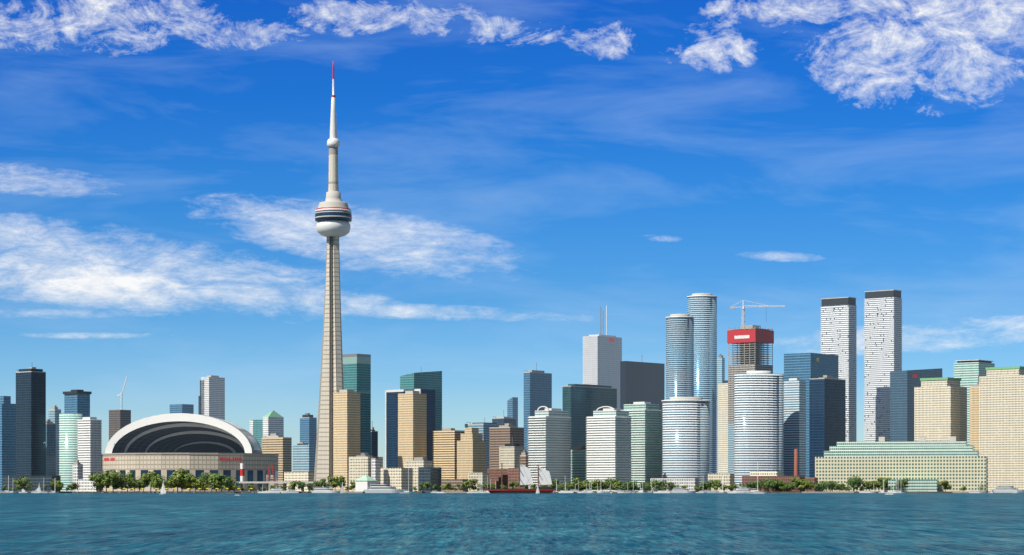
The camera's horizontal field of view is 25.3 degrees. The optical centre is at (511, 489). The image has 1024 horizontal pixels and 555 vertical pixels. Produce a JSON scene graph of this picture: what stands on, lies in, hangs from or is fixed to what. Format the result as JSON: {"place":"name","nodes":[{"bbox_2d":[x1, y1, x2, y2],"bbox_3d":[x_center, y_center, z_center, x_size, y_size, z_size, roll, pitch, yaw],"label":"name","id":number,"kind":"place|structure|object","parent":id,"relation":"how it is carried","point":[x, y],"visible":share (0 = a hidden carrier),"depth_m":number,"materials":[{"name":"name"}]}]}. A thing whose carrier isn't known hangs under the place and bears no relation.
{"place":"outdoors","nodes":[
{"label":"outdoors","id":0,"kind":"place"},
{"bbox_2d":[16,367,45,475],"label":"skyscraper","id":1,"kind":"structure","parent":0,"point":[30,421],"depth_m":2891.01,"materials":[{"name":"blue glass"}]},
{"bbox_2d":[46,419,55,475],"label":"grey tower","id":2,"kind":"structure","parent":0,"point":[50,448],"depth_m":3046.14,"materials":[{"name":"blue glass"}]},
{"bbox_2d":[77,417,101,478],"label":"white tower","id":3,"kind":"structure","parent":0,"point":[89,442],"depth_m":2792.01,"materials":[{"name":"paint"}]},
{"bbox_2d":[170,404,193,413],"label":"blue tower","id":4,"kind":"structure","parent":0,"point":[182,408],"depth_m":3591.23,"materials":[{"name":"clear glass"}]},
{"bbox_2d":[236,481,314,490],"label":"expressway deck","id":5,"kind":"structure","parent":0,"point":[266,482],"depth_m":2755.21,"materials":[{"name":"concrete"}]},
{"bbox_2d":[300,413,316,467],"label":"blue tower","id":6,"kind":"structure","parent":0,"point":[308,428],"depth_m":3494.35,"materials":[{"name":"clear glass"}]},
{"bbox_2d":[314,61,351,488],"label":"observation tower","id":7,"kind":"structure","parent":0,"point":[333,215],"depth_m":2993.65,"materials":[{"name":"concrete"}]},
{"bbox_2d":[0,491,991,492],"bbox_3d":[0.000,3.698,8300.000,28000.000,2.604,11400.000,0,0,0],"label":"city ground","id":8,"kind":"structure","parent":0,"point":[409,491],"depth_m":2665.94,"materials":[{"name":"grey concrete"}]},
{"bbox_2d":[0,396,15,490],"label":"skyscraper","id":9,"kind":"structure","parent":8,"relation":"on","point":[7,437],"depth_m":2994.27,"materials":[{"name":"blue glass"}]},
{"bbox_2d":[13,476,34,490],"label":"tree","id":10,"kind":"object","parent":8,"relation":"on","point":[22,484],"visible":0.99,"depth_m":2639.13,"materials":[{"name":"green plant"}]},
{"bbox_2d":[2,476,60,491],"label":"low building","id":11,"kind":"structure","parent":8,"relation":"on","point":[37,481],"depth_m":2667.91,"materials":[{"name":"grey glass"}]},
{"bbox_2d":[48,405,60,475],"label":"skyscraper","id":12,"kind":"structure","parent":8,"relation":"on","point":[54,411],"depth_m":3194.92,"materials":[{"name":"blue glass"}]},
{"bbox_2d":[50,478,63,491],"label":"tree","id":13,"kind":"object","parent":8,"relation":"on","point":[59,485],"visible":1,"depth_m":2633.96,"materials":[{"name":"green plant"}]},
{"bbox_2d":[59,413,82,490],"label":"high-rise building","id":14,"kind":"structure","parent":8,"relation":"on","point":[68,438],"depth_m":2889.32,"materials":[{"name":"green glass"}]},
{"bbox_2d":[63,390,91,416],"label":"skyscraper","id":15,"kind":"structure","parent":8,"relation":"on","point":[76,401],"depth_m":3092.12,"materials":[{"name":"blue glass"}]},
{"bbox_2d":[73,456,82,490],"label":"lowrise","id":16,"kind":"structure","parent":8,"relation":"on","point":[77,469],"depth_m":2696.72,"materials":[{"name":"concrete"}]},
{"bbox_2d":[78,479,99,491],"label":"building","id":17,"kind":"structure","parent":8,"relation":"on","point":[85,485],"depth_m":2657.03,"materials":[{"name":"white concrete"}]},
{"bbox_2d":[88,472,113,491],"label":"tree","id":18,"kind":"object","parent":8,"relation":"on","point":[92,478],"visible":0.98,"depth_m":2629.69,"materials":[{"name":"green plant"}]},
{"bbox_2d":[92,473,120,491],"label":"tree","id":19,"kind":"object","parent":8,"relation":"on","point":[103,479],"visible":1,"depth_m":2625.27,"materials":[{"name":"green plant"}]},
{"bbox_2d":[103,469,125,491],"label":"tree","id":20,"kind":"object","parent":8,"relation":"on","point":[119,474],"visible":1,"depth_m":2636.10,"materials":[{"name":"green plant"}]},
{"bbox_2d":[109,376,130,439],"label":"building","id":21,"kind":"structure","parent":8,"relation":"on","point":[119,419],"depth_m":3393.02,"materials":[{"name":"grey"}]},
{"bbox_2d":[119,472,139,491],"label":"tree","id":22,"kind":"object","parent":8,"relation":"on","point":[131,475],"visible":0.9,"depth_m":2653.26,"materials":[{"name":"green plant"}]},
{"bbox_2d":[124,477,139,491],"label":"tree","id":23,"kind":"object","parent":8,"relation":"on","point":[131,482],"visible":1,"depth_m":2645.78,"materials":[{"name":"green plant"}]},
{"bbox_2d":[141,471,161,491],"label":"tree","id":24,"kind":"object","parent":8,"relation":"on","point":[149,475],"visible":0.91,"depth_m":2651.36,"materials":[{"name":"green plant"}]},
{"bbox_2d":[149,476,167,489],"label":"tree","id":25,"kind":"object","parent":8,"relation":"on","point":[155,482],"visible":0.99,"depth_m":2629.63,"materials":[{"name":"green plant"}]},
{"bbox_2d":[167,468,188,491],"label":"tree","id":26,"kind":"object","parent":8,"relation":"on","point":[169,483],"visible":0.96,"depth_m":2629.97,"materials":[{"name":"green plant"}]},
{"bbox_2d":[171,470,193,491],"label":"tree","id":27,"kind":"object","parent":8,"relation":"on","point":[185,482],"visible":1,"depth_m":2628.08,"materials":[{"name":"green plant"}]},
{"bbox_2d":[101,413,278,490],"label":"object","id":28,"kind":"structure","parent":8,"relation":"on","point":[168,445],"depth_m":3102.48,"materials":[{"name":"beige concrete"}]},
{"bbox_2d":[191,477,210,491],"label":"tree","id":29,"kind":"object","parent":8,"relation":"on","point":[201,485],"visible":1,"depth_m":2628.09,"materials":[{"name":"green plant"}]},
{"bbox_2d":[198,375,224,419],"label":"skyscraper","id":30,"kind":"structure","parent":8,"relation":"on","point":[211,400],"depth_m":3689.93,"materials":[{"name":"white glass"}]},
{"bbox_2d":[206,472,223,491],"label":"tree","id":31,"kind":"object","parent":8,"relation":"on","point":[215,483],"visible":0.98,"depth_m":2638.50,"materials":[{"name":"green plant"}]},
{"bbox_2d":[216,473,230,491],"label":"tree","id":32,"kind":"object","parent":8,"relation":"on","point":[224,478],"visible":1,"depth_m":2634.94,"materials":[{"name":"green plant"}]},
{"bbox_2d":[250,410,283,448],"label":"pointed tower","id":33,"kind":"structure","parent":8,"relation":"on","point":[271,422],"depth_m":3487.35,"materials":[{"name":"teal glass"}]},
{"bbox_2d":[265,464,274,490],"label":"red frame sculpture","id":34,"kind":"object","parent":8,"relation":"on","point":[270,477],"visible":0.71,"depth_m":2901.50,"materials":[{"name":"red paint"}]},
{"bbox_2d":[262,433,291,490],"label":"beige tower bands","id":35,"kind":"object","parent":8,"relation":"on","point":[275,443],"visible":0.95,"depth_m":3286.43,"materials":[{"name":"concrete"}]},
{"bbox_2d":[284,472,313,490],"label":"low-rise building","id":36,"kind":"structure","parent":8,"relation":"on","point":[298,476],"depth_m":2893.92,"materials":[{"name":"beige concrete"}]},
{"bbox_2d":[293,442,313,471],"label":"high-rise building","id":37,"kind":"structure","parent":8,"relation":"on","point":[303,456],"depth_m":3242.69,"materials":[{"name":"blue glass"}]},
{"bbox_2d":[327,475,342,490],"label":"tree","id":38,"kind":"object","parent":8,"relation":"on","point":[333,482],"visible":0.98,"depth_m":2672.07,"materials":[{"name":"green plant"}]},
{"bbox_2d":[333,389,359,490],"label":"beige tower","id":39,"kind":"structure","parent":8,"relation":"on","point":[346,424],"depth_m":2841.70,"materials":[{"name":"concrete"}]},
{"bbox_2d":[342,354,370,455],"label":"teal tower","id":40,"kind":"structure","parent":8,"relation":"on","point":[357,373],"depth_m":3091.94,"materials":[{"name":"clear glass"}]},
{"bbox_2d":[349,453,382,490],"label":"lowrise","id":41,"kind":"structure","parent":8,"relation":"on","point":[359,466],"depth_m":2767.39,"materials":[{"name":"concrete"}]},
{"bbox_2d":[355,475,376,491],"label":"pavilion","id":42,"kind":"structure","parent":8,"relation":"on","point":[364,482],"depth_m":2633.97,"materials":[{"name":"white paint"}]},
{"bbox_2d":[371,427,377,456],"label":"skyscraper","id":43,"kind":"structure","parent":8,"relation":"on","point":[374,443],"depth_m":3146.12,"materials":[{"name":"blue glass"}]},
{"bbox_2d":[371,456,379,483],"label":"lowrise","id":44,"kind":"structure","parent":8,"relation":"on","point":[375,468],"depth_m":2736.14,"materials":[{"name":"white concrete"}]},
{"bbox_2d":[380,468,412,490],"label":"building","id":45,"kind":"structure","parent":8,"relation":"on","point":[397,478],"depth_m":2748.16,"materials":[{"name":"beige concrete"}]},
{"bbox_2d":[385,389,434,467],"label":"skyscraper","id":46,"kind":"structure","parent":8,"relation":"on","point":[391,428],"depth_m":3097.18,"materials":[{"name":"blue glass"}]},
{"bbox_2d":[398,391,426,467],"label":"beige tower","id":47,"kind":"structure","parent":8,"relation":"on","point":[412,424],"depth_m":2890.95,"materials":[{"name":"concrete"}]},
{"bbox_2d":[405,457,432,490],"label":"lowrise","id":48,"kind":"structure","parent":8,"relation":"on","point":[416,463],"depth_m":2790.97,"materials":[{"name":"concrete"}]},
{"bbox_2d":[400,371,441,430],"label":"skyscraper","id":49,"kind":"structure","parent":8,"relation":"on","point":[427,380],"depth_m":3246.06,"materials":[{"name":"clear glass"}]},
{"bbox_2d":[418,467,441,490],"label":"building","id":50,"kind":"structure","parent":8,"relation":"on","point":[432,475],"depth_m":2691.35,"materials":[{"name":"grey glass"}]},
{"bbox_2d":[432,428,464,478],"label":"high-rise building","id":51,"kind":"structure","parent":8,"relation":"on","point":[444,448],"depth_m":2890.30,"materials":[{"name":"concrete"}]},
{"bbox_2d":[441,479,467,490],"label":"low building","id":52,"kind":"structure","parent":8,"relation":"on","point":[454,482],"depth_m":2673.50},
{"bbox_2d":[457,428,485,478],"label":"high-rise building","id":53,"kind":"structure","parent":8,"relation":"on","point":[471,451],"depth_m":2841.66,"materials":[{"name":"beige concrete"}]},
{"bbox_2d":[468,473,488,490],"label":"building","id":54,"kind":"structure","parent":8,"relation":"on","point":[477,476],"depth_m":2713.60,"materials":[{"name":"beige concrete"}]},
{"bbox_2d":[465,417,501,472],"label":"building","id":55,"kind":"structure","parent":8,"relation":"on","point":[484,427],"depth_m":3279.26,"materials":[{"name":"blue glass"}]},
{"bbox_2d":[487,469,507,488],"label":"building","id":56,"kind":"structure","parent":8,"relation":"on","point":[494,477],"depth_m":2893.21,"materials":[{"name":"red brick"}]},
{"bbox_2d":[492,416,515,426],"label":"building","id":57,"kind":"structure","parent":8,"relation":"on","point":[501,420],"depth_m":3590.89,"materials":[{"name":"blue glass"}]},
{"bbox_2d":[499,436,523,468],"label":"building","id":58,"kind":"structure","parent":8,"relation":"on","point":[509,455],"depth_m":2991.38,"materials":[{"name":"beige concrete"}]},
{"bbox_2d":[508,468,523,488],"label":"building","id":59,"kind":"structure","parent":8,"relation":"on","point":[513,474],"depth_m":2754.97,"materials":[{"name":"brick"}]},
{"bbox_2d":[520,445,527,486],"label":"lowrise","id":60,"kind":"structure","parent":8,"relation":"on","point":[524,458],"depth_m":2895.86,"materials":[{"name":"concrete"}]},
{"bbox_2d":[527,406,571,490],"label":"apartment tower","id":61,"kind":"structure","parent":8,"relation":"on","point":[549,439],"depth_m":2786.34,"materials":[{"name":"paint"}]},
{"bbox_2d":[571,446,586,490],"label":"building","id":62,"kind":"structure","parent":8,"relation":"on","point":[578,461],"depth_m":2842.15,"materials":[{"name":"green glass"}]},
{"bbox_2d":[562,384,616,449],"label":"dark teal tower","id":63,"kind":"structure","parent":8,"relation":"on","point":[581,403],"depth_m":3274.57,"materials":[{"name":"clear glass"}]},
{"bbox_2d":[583,305,621,407],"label":"skyscraper","id":64,"kind":"structure","parent":8,"relation":"on","point":[602,356],"depth_m":4179.34,"materials":[{"name":"white stone"}]},
{"bbox_2d":[585,406,631,490],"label":"apartment tower","id":65,"kind":"structure","parent":8,"relation":"on","point":[608,442],"depth_m":2786.95,"materials":[{"name":"paint"}]},
{"bbox_2d":[603,477,619,490],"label":"tree","id":66,"kind":"object","parent":8,"relation":"on","point":[609,481],"visible":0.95,"depth_m":2663.99,"materials":[{"name":"green plant"}]},
{"bbox_2d":[621,402,661,490],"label":"apartment tower","id":67,"kind":"structure","parent":8,"relation":"on","point":[646,446],"depth_m":2882.03,"materials":[{"name":"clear glass"}]},
{"bbox_2d":[620,361,664,477],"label":"black tower","id":68,"kind":"structure","parent":8,"relation":"on","point":[642,381],"depth_m":3991.33,"materials":[{"name":"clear glass"}]},
{"bbox_2d":[650,480,666,490],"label":"tree","id":69,"kind":"object","parent":8,"relation":"on","point":[658,483],"visible":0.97,"depth_m":2661.89,"materials":[{"name":"green plant"}]},
{"bbox_2d":[650,478,698,491],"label":"low building","id":70,"kind":"structure","parent":8,"relation":"on","point":[690,483],"depth_m":2670.06,"materials":[{"name":"white concrete"}]},
{"bbox_2d":[662,397,710,490],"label":"round tower","id":71,"kind":"structure","parent":8,"relation":"on","point":[686,437],"depth_m":2829.89,"materials":[{"name":"white glass"}]},
{"bbox_2d":[717,354,724,473],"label":"skyscraper","id":72,"kind":"structure","parent":8,"relation":"on","point":[720,369],"depth_m":3797.96,"materials":[{"name":"blue glass"}]},
{"bbox_2d":[708,473,733,490],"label":"building","id":73,"kind":"structure","parent":8,"relation":"on","point":[728,479],"depth_m":2713.47,"materials":[{"name":"beige concrete"}]},
{"bbox_2d":[718,380,727,473],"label":"tower","id":74,"kind":"structure","parent":8,"relation":"on","point":[723,428],"depth_m":3597.62,"materials":[{"name":"beige concrete"}]},
{"bbox_2d":[727,300,784,473],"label":"skyscraper under construction","id":75,"kind":"structure","parent":8,"relation":"on","point":[751,340],"depth_m":3291.47,"materials":[{"name":"grey glass"}]},
{"bbox_2d":[734,371,783,489],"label":"apartment tower","id":76,"kind":"structure","parent":8,"relation":"on","point":[759,417],"depth_m":2832.46,"materials":[{"name":"silver glass"}]},
{"bbox_2d":[750,471,781,475],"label":"low building","id":77,"kind":"structure","parent":8,"relation":"on","point":[767,473],"depth_m":2692.82,"materials":[{"name":"beige concrete"}]},
{"bbox_2d":[764,478,780,491],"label":"tree","id":78,"kind":"object","parent":8,"relation":"on","point":[773,483],"visible":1,"depth_m":2648.61,"materials":[{"name":"green plant"}]},
{"bbox_2d":[742,476,804,491],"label":"low building","id":79,"kind":"structure","parent":8,"relation":"on","point":[749,479],"depth_m":2671.48,"materials":[{"name":"brick"}]},
{"bbox_2d":[784,378,805,477],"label":"skyscraper","id":80,"kind":"structure","parent":8,"relation":"on","point":[794,413],"depth_m":2893.89,"materials":[{"name":"blue glass"}]},
{"bbox_2d":[794,449,797,475],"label":"chimney","id":81,"kind":"object","parent":8,"relation":"on","point":[795,462],"visible":0.68,"depth_m":2748.31,"materials":[{"name":"red brick"}]},
{"bbox_2d":[809,375,845,477],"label":"navy tower","id":82,"kind":"structure","parent":8,"relation":"on","point":[827,411],"depth_m":2983.78,"materials":[{"name":"blue glass"}]},
{"bbox_2d":[846,478,860,491],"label":"tree","id":83,"kind":"object","parent":8,"relation":"on","point":[853,482],"visible":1,"depth_m":2621.36,"materials":[{"name":"green plant"}]},
{"bbox_2d":[846,475,867,491],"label":"tree","id":84,"kind":"object","parent":8,"relation":"on","point":[861,482],"visible":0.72,"depth_m":2647.35,"materials":[{"name":"green plant"}]},
{"bbox_2d":[815,436,987,491],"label":"terminal building","id":85,"kind":"structure","parent":8,"relation":"on","point":[922,464],"depth_m":2672.58,"materials":[{"name":"beige glass"}]},
{"bbox_2d":[895,478,909,491],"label":"tree","id":86,"kind":"object","parent":8,"relation":"on","point":[904,482],"visible":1,"depth_m":2635.27,"materials":[{"name":"green plant"}]},
{"bbox_2d":[890,368,941,441],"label":"office building","id":87,"kind":"structure","parent":8,"relation":"on","point":[903,384],"depth_m":3262.72,"materials":[{"name":"blue glass"}]},
{"bbox_2d":[914,377,966,440],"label":"apartment building","id":88,"kind":"structure","parent":8,"relation":"on","point":[940,409],"depth_m":2834.48,"materials":[{"name":"beige concrete"}]},
{"bbox_2d":[938,480,951,491],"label":"tree","id":89,"kind":"object","parent":8,"relation":"on","point":[945,484],"visible":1,"depth_m":2630.19,"materials":[{"name":"green plant"}]},
{"bbox_2d":[954,360,994,444],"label":"teal tower","id":90,"kind":"structure","parent":8,"relation":"on","point":[967,372],"depth_m":3081.88,"materials":[{"name":"green glass"}]},
{"bbox_2d":[979,366,1023,490],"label":"apartment building","id":91,"kind":"structure","parent":8,"relation":"on","point":[1001,418],"depth_m":2790.12,"materials":[{"name":"beige concrete"}]},
{"bbox_2d":[489,423,523,468],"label":"brown tower","id":92,"kind":"structure","parent":0,"point":[500,435],"depth_m":3092.21,"materials":[{"name":"concrete"}]},
{"bbox_2d":[0,493,1023,554],"bbox_3d":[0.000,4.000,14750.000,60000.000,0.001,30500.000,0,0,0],"label":"lake water","id":93,"kind":"structure","parent":0,"point":[513,524],"depth_m":260.50,"materials":[{"name":"blue liquid"}]},
{"bbox_2d":[311,487,339,492],"bbox_3d":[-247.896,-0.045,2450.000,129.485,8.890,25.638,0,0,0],"label":"ferry boat","id":94,"kind":"object","parent":93,"relation":"on","point":[322,490],"visible":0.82,"depth_m":2447.37,"materials":[{"name":"white plastic"}]},
{"bbox_2d":[364,484,407,492],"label":"yacht","id":95,"kind":"object","parent":93,"relation":"on","point":[380,488],"visible":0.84,"depth_m":2345.83,"materials":[{"name":"white paint"}]},
{"bbox_2d":[470,459,554,493],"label":"tall ship","id":96,"kind":"object","parent":93,"relation":"on","point":[525,477],"visible":0.95,"depth_m":2249.09,"materials":[{"name":"grey fabric"}]},
{"bbox_2d":[669,486,695,492],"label":"ferry boat","id":97,"kind":"object","parent":93,"relation":"on","point":[679,490],"visible":0.86,"depth_m":2477.45,"materials":[{"name":"white paint"}]},
{"bbox_2d":[992,486,1023,492],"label":"yacht","id":98,"kind":"object","parent":93,"relation":"on","point":[1004,489],"visible":0.82,"depth_m":2496.79,"materials":[{"name":"white paint"}]},
{"bbox_2d":[0,0,1023,471],"label":"sky","id":99,"kind":"structure","parent":0,"point":[511,172],"materials":[{"name":"blue"}]},
{"bbox_2d":[507,397,517,426],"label":"blue tower","id":100,"kind":"structure","parent":0,"point":[512,407],"depth_m":3895.14,"materials":[{"name":"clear glass"}]},
{"bbox_2d":[524,362,551,451],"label":"skyscraper","id":101,"kind":"structure","parent":0,"point":[537,389],"depth_m":3485.90,"materials":[{"name":"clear glass"}]},
{"bbox_2d":[665,314,693,399],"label":"round tower","id":102,"kind":"structure","parent":0,"point":[679,355],"depth_m":3282.99,"materials":[{"name":"blue glass"}]},
{"bbox_2d":[687,293,716,473],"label":"skyscraper","id":103,"kind":"structure","parent":0,"point":[702,309],"depth_m":3381.15,"materials":[{"name":"blue glass"}]},
{"bbox_2d":[784,353,837,477],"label":"blue tower","id":104,"kind":"structure","parent":0,"point":[806,367],"depth_m":3171.75,"materials":[{"name":"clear glass"}]},
{"bbox_2d":[820,297,856,441],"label":"skyscraper","id":105,"kind":"structure","parent":0,"point":[838,326],"depth_m":3386.15,"materials":[{"name":"white paint"}]},
{"bbox_2d":[864,290,902,441],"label":"skyscraper","id":106,"kind":"structure","parent":0,"point":[883,318],"depth_m":3490.36,"materials":[{"name":"white paint"}]},
{"bbox_2d":[970,374,978,450],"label":"building","id":107,"kind":"structure","parent":0,"point":[974,415],"depth_m":2826.22,"materials":[{"name":"concrete"}]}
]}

